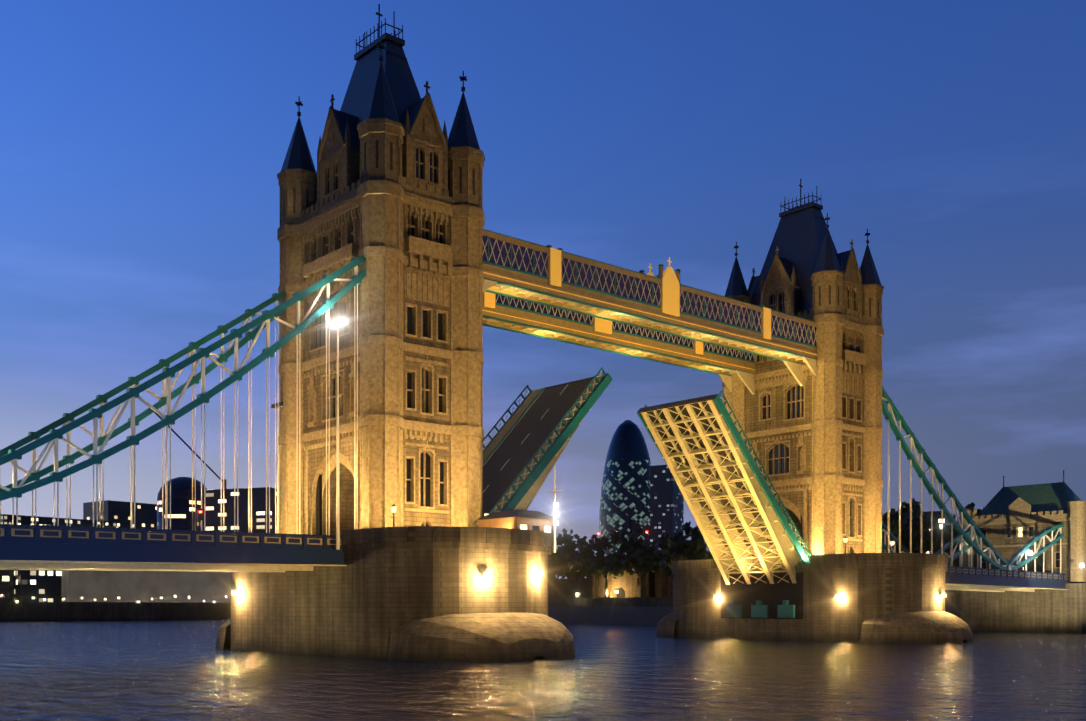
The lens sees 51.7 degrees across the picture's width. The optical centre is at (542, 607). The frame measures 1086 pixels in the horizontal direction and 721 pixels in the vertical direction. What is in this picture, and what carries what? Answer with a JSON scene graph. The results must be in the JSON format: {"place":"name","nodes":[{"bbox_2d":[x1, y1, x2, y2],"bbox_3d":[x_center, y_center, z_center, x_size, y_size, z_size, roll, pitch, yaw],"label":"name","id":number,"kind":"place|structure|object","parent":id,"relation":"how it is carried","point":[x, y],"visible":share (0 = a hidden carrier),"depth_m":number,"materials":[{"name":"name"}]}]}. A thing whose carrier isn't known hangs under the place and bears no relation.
{"place":"outdoors","nodes":[
{"label":"outdoors","id":0,"kind":"place"},
{"bbox_2d":[0,594,959,620],"bbox_3d":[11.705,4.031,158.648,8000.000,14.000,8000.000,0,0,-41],"label":"banks","id":1,"kind":"object","parent":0,"point":[64,611],"depth_m":430.45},
{"bbox_2d":[154,412,225,532],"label":"dome","id":2,"kind":"structure","parent":1,"relation":"on","point":[181,503],"depth_m":630.81,"materials":[{"name":"grey"}]},
{"bbox_2d":[0,465,1036,602],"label":"city","id":3,"kind":"object","parent":1,"relation":"on","point":[666,506],"visible":0.21,"depth_m":501.25,"materials":[{"name":"black"}]},
{"bbox_2d":[1,525,1082,601],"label":"lights","id":4,"kind":"structure","parent":1,"relation":"on","point":[1030,553],"depth_m":300.23,"materials":[{"name":"white"}]},
{"bbox_2d":[548,550,574,597],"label":"tree","id":5,"kind":"object","parent":1,"relation":"on","point":[551,572],"visible":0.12,"depth_m":382.89,"materials":[{"name":"green plant"}]},
{"bbox_2d":[556,546,582,578],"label":"tree","id":6,"kind":"object","parent":1,"relation":"on","point":[568,576],"visible":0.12,"depth_m":405.68,"materials":[{"name":"green plant"}]},
{"bbox_2d":[548,528,598,597],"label":"tree","id":7,"kind":"object","parent":1,"relation":"on","point":[561,557],"visible":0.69,"depth_m":373.18,"materials":[{"name":"green plant"}]},
{"bbox_2d":[560,545,593,577],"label":"tree","id":8,"kind":"object","parent":1,"relation":"on","point":[582,546],"depth_m":436.58,"materials":[{"name":"green plant"}]},
{"bbox_2d":[568,533,633,597],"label":"tree","id":9,"kind":"object","parent":1,"relation":"on","point":[602,565],"visible":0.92,"depth_m":364.35,"materials":[{"name":"green plant"}]},
{"bbox_2d":[598,420,650,557],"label":"skyscraper","id":10,"kind":"structure","parent":1,"relation":"on","point":[625,497],"depth_m":1064.31,"materials":[{"name":"blue glass"}]},
{"bbox_2d":[602,528,669,596],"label":"tree","id":11,"kind":"object","parent":1,"relation":"on","point":[636,559],"visible":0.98,"depth_m":355.94,"materials":[{"name":"green plant"}]},
{"bbox_2d":[662,550,673,575],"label":"tree","id":12,"kind":"object","parent":1,"relation":"on","point":[669,572],"visible":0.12,"depth_m":389.59,"materials":[{"name":"green plant"}]},
{"bbox_2d":[654,521,707,567],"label":"tree","id":13,"kind":"object","parent":1,"relation":"on","point":[687,549],"visible":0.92,"depth_m":334.46,"materials":[{"name":"green plant"}]},
{"bbox_2d":[671,533,715,563],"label":"tree","id":14,"kind":"object","parent":1,"relation":"on","point":[710,556],"visible":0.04,"depth_m":361.07,"materials":[{"name":"green plant"}]},
{"bbox_2d":[882,498,940,553],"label":"tree","id":15,"kind":"object","parent":1,"relation":"on","point":[917,545],"visible":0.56,"depth_m":272.69,"materials":[{"name":"green plant"}]},
{"bbox_2d":[915,502,983,593],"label":"tree","id":16,"kind":"object","parent":1,"relation":"on","point":[922,522],"visible":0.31,"depth_m":270.17,"materials":[{"name":"green plant"}]},
{"bbox_2d":[959,470,1085,632],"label":"abutment","id":17,"kind":"object","parent":1,"relation":"on","point":[1010,521],"visible":0.6,"depth_m":234.06,"materials":[{"name":"stone"}]},
{"bbox_2d":[1028,553,1045,573],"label":"tree","id":18,"kind":"object","parent":1,"relation":"on","point":[1039,562],"depth_m":249.91,"materials":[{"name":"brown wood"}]},
{"bbox_2d":[0,620,1085,720],"bbox_3d":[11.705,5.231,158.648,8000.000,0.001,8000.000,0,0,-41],"label":"water","id":19,"kind":"structure","parent":0,"point":[153,670],"depth_m":79.96,"materials":[{"name":"blue liquid"}]},
{"bbox_2d":[215,526,575,661],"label":"pier","id":20,"kind":"structure","parent":19,"relation":"in","point":[422,593],"depth_m":112.93,"materials":[{"name":"brown stone"}]},
{"bbox_2d":[0,255,365,571],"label":"suspension span","id":21,"kind":"object","parent":20,"relation":"on","point":[43,547],"visible":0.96,"depth_m":109.81,"materials":[{"name":"teal metal"}]},
{"bbox_2d":[277,4,484,537],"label":"tower","id":22,"kind":"structure","parent":20,"relation":"on","point":[391,190],"depth_m":126.22,"materials":[{"name":"stone"}]},
{"bbox_2d":[483,229,817,394],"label":"walkways","id":23,"kind":"structure","parent":22,"relation":"attached to","point":[559,294],"depth_m":154.91,"materials":[{"name":"brown painted iron"}]},
{"bbox_2d":[483,367,611,515],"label":"leaf","id":24,"kind":"object","parent":20,"relation":"on","point":[524,448],"visible":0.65,"depth_m":144.22,"materials":[{"name":"grey metal"}]},
{"bbox_2d":[197,319,944,598],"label":"lights","id":25,"kind":"object","parent":20,"relation":"on","point":[527,520],"visible":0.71,"depth_m":121.40,"materials":[{"name":"beige"}]},
{"bbox_2d":[655,553,972,643],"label":"pier","id":26,"kind":"structure","parent":19,"relation":"in","point":[895,598],"depth_m":169.40,"materials":[{"name":"brown stone"}]},
{"bbox_2d":[637,390,810,584],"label":"leaf","id":27,"kind":"object","parent":26,"relation":"on","point":[742,522],"visible":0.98,"depth_m":171.21,"materials":[{"name":"grey metal"}]},
{"bbox_2d":[882,386,1067,591],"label":"suspension span","id":28,"kind":"object","parent":26,"relation":"on","point":[1004,578],"visible":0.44,"depth_m":205.79,"materials":[{"name":"teal metal"}]},
{"bbox_2d":[0,0,1085,578],"label":"sky","id":29,"kind":"structure","parent":0,"point":[144,144],"materials":[{"name":"blue"}]},
{"bbox_2d":[548,561,1045,624],"bbox_3d":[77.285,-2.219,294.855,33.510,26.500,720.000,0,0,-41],"label":"northbank","id":30,"kind":"object","parent":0,"point":[624,586],"visible":0.12,"depth_m":357.70,"materials":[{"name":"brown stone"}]},
{"bbox_2d":[722,179,883,562],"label":"tower","id":31,"kind":"structure","parent":0,"point":[815,442],"depth_m":179.63,"materials":[{"name":"stone"}]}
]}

